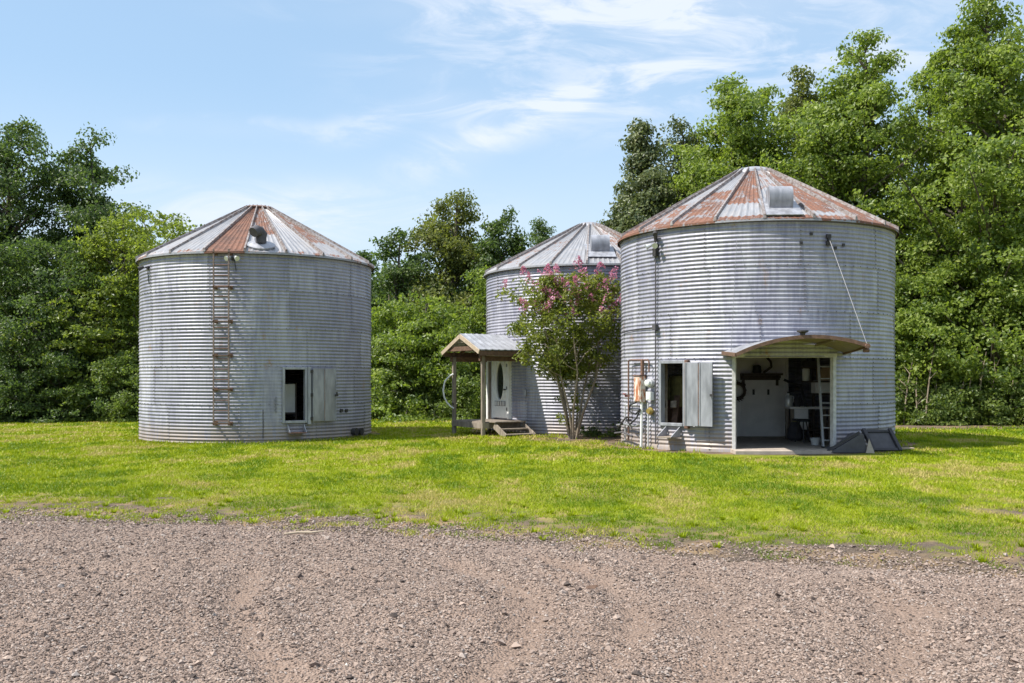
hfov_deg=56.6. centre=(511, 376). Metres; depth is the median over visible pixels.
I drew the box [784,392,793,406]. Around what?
jug
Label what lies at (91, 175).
oak tree
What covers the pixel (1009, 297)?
young sweetgum
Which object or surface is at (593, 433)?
shrub
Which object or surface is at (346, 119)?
sky
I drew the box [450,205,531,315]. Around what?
oak tree
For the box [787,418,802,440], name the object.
sack
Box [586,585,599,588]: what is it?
fallen leaf
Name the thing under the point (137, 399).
undergrowth
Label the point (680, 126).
magnolia tree
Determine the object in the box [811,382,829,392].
storage box
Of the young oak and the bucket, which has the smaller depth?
the bucket
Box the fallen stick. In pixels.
[284,530,323,534]
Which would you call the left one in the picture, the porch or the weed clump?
the porch
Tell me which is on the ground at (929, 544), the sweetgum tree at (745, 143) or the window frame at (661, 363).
the sweetgum tree at (745, 143)
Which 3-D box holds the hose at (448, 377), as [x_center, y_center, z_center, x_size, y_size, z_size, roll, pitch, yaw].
[-2.126,0.474,31.710,0.402,1.199,0.136,0,0,0]
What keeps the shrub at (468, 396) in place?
on the ground at (929, 544)
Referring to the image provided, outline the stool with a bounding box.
[795,419,810,442]
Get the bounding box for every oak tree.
[0,115,104,378]
[0,122,156,358]
[3,212,36,292]
[369,226,466,356]
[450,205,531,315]
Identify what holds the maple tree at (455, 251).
on the ground at (929, 544)
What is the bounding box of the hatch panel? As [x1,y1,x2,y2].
[861,428,902,451]
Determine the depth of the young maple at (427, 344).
43.28 m
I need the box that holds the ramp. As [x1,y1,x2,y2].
[826,431,874,452]
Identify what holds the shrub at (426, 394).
on the ground at (929, 544)
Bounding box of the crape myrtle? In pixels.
[495,256,621,438]
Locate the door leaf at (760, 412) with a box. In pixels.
[741,372,780,434]
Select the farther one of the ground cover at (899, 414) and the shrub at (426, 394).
the shrub at (426, 394)
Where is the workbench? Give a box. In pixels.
[784,406,829,439]
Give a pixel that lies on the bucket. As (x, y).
(815, 440)
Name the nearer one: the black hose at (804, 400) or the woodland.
the black hose at (804, 400)
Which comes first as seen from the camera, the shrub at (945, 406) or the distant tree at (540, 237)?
the shrub at (945, 406)
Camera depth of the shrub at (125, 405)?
42.82 m
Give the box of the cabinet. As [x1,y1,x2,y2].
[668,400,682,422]
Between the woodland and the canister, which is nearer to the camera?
the canister
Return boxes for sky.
[0,0,1023,287]
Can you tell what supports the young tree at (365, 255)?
on the ground at (929, 544)
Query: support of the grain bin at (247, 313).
on the ground at (929, 544)
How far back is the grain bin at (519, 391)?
30.86 m
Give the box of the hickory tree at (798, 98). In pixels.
[764,65,877,216]
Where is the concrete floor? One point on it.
(763, 445)
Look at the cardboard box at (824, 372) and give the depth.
26.02 m
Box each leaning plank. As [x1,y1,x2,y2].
[665,364,667,421]
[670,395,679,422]
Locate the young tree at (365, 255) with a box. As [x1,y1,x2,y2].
[355,249,379,329]
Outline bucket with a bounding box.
[810,437,820,444]
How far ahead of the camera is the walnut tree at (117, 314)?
44.75 m
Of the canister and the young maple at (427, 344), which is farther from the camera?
the young maple at (427, 344)
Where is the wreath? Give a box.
[736,380,746,401]
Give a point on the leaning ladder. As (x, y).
(820, 403)
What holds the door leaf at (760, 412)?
in the partition
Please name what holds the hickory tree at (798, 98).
on the ground at (929, 544)
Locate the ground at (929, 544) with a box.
[0,418,1023,577]
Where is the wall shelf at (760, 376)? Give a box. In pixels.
[740,373,782,385]
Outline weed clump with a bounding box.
[603,422,620,436]
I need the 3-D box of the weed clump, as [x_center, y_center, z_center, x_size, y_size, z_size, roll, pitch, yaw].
[3.220,1.718,29.302,0.883,0.665,0.703,0,0,0]
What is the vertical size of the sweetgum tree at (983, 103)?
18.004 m
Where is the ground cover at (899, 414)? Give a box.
[895,410,1021,424]
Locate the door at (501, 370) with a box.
[492,361,511,418]
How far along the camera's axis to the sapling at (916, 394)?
34.60 m
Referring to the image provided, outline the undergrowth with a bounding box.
[3,349,485,416]
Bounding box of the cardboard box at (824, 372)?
[816,367,829,380]
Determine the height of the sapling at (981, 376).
2.749 m
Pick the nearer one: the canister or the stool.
the stool
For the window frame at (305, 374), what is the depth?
28.17 m
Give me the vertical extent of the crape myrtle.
5.525 m
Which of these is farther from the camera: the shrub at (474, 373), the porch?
the shrub at (474, 373)
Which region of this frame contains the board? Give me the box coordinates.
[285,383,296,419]
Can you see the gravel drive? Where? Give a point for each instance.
(497, 654)
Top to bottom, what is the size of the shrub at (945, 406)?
1.763 m
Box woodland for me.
[69,253,431,347]
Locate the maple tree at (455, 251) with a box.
[392,187,491,359]
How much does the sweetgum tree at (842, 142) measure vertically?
16.660 m
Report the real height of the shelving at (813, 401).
2.300 m
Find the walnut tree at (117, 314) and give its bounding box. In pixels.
[1,202,194,414]
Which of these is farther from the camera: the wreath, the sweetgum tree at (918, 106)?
the sweetgum tree at (918, 106)
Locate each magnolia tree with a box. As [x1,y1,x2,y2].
[596,117,680,232]
[652,113,709,201]
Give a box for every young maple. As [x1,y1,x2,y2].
[371,290,485,422]
[439,265,491,360]
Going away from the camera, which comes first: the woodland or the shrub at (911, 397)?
the shrub at (911, 397)
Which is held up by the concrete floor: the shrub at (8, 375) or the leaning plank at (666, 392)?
the leaning plank at (666, 392)
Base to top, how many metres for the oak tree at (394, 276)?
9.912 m
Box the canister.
[802,368,809,380]
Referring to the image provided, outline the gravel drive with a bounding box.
[0,520,1023,682]
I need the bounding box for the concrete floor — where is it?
[730,434,831,454]
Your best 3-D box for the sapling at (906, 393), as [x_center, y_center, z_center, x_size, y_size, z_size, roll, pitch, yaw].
[14.357,0.642,34.861,0.645,2.426,0.374,0,0,0]
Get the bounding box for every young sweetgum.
[894,232,1013,420]
[920,223,1023,412]
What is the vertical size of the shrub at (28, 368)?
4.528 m
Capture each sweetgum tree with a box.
[659,71,807,207]
[752,27,1011,385]
[845,0,1023,398]
[874,49,970,281]
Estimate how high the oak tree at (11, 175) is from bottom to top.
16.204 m
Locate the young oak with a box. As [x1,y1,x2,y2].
[0,236,134,417]
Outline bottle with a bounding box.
[794,394,801,406]
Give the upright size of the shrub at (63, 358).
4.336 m
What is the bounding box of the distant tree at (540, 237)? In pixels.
[526,216,556,246]
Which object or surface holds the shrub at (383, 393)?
on the ground at (929, 544)
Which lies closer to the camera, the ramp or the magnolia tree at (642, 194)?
the ramp
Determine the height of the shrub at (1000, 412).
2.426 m
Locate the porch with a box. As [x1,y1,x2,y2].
[441,333,535,436]
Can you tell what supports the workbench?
on the concrete floor
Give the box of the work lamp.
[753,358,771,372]
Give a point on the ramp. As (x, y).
(852, 442)
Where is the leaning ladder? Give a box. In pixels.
[817,358,829,447]
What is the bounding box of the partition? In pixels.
[736,358,787,435]
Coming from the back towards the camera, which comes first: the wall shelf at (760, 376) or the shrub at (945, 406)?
the shrub at (945, 406)
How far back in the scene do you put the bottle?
26.23 m
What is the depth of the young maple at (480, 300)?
45.16 m
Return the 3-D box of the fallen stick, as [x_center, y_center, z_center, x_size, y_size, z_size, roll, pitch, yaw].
[-2.445,1.826,11.181,0.463,0.046,0.087,0,0,-9]
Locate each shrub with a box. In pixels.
[0,332,130,422]
[0,338,53,417]
[0,344,93,422]
[38,350,139,421]
[371,345,424,418]
[392,364,462,421]
[429,360,485,419]
[472,367,485,384]
[579,420,602,436]
[895,372,931,424]
[907,382,990,425]
[948,365,1023,425]
[999,356,1023,424]
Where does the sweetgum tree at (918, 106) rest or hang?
on the ground at (929, 544)
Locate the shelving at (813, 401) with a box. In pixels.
[801,358,829,436]
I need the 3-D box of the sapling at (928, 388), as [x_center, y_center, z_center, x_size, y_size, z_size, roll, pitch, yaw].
[15.097,0.363,34.303,0.779,2.970,0.363,0,0,-21]
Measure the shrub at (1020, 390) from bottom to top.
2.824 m
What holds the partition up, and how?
on the concrete floor
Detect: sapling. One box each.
[897,361,912,424]
[908,378,925,407]
[921,349,934,420]
[976,354,987,415]
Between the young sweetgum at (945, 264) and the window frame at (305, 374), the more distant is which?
the young sweetgum at (945, 264)
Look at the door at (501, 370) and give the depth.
31.73 m
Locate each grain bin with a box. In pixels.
[135,204,373,442]
[484,222,621,434]
[614,166,898,451]
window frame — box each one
[282,367,307,422]
[659,360,683,426]
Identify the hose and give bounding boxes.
[442,374,453,408]
[783,378,808,439]
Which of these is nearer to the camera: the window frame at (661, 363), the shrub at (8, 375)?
the window frame at (661, 363)
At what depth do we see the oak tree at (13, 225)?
50.04 m
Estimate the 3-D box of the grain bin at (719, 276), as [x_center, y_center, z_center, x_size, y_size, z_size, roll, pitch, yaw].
[6.527,-1.979,25.698,7.527,7.701,9.057,0,0,14]
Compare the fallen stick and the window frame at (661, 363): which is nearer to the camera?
the fallen stick

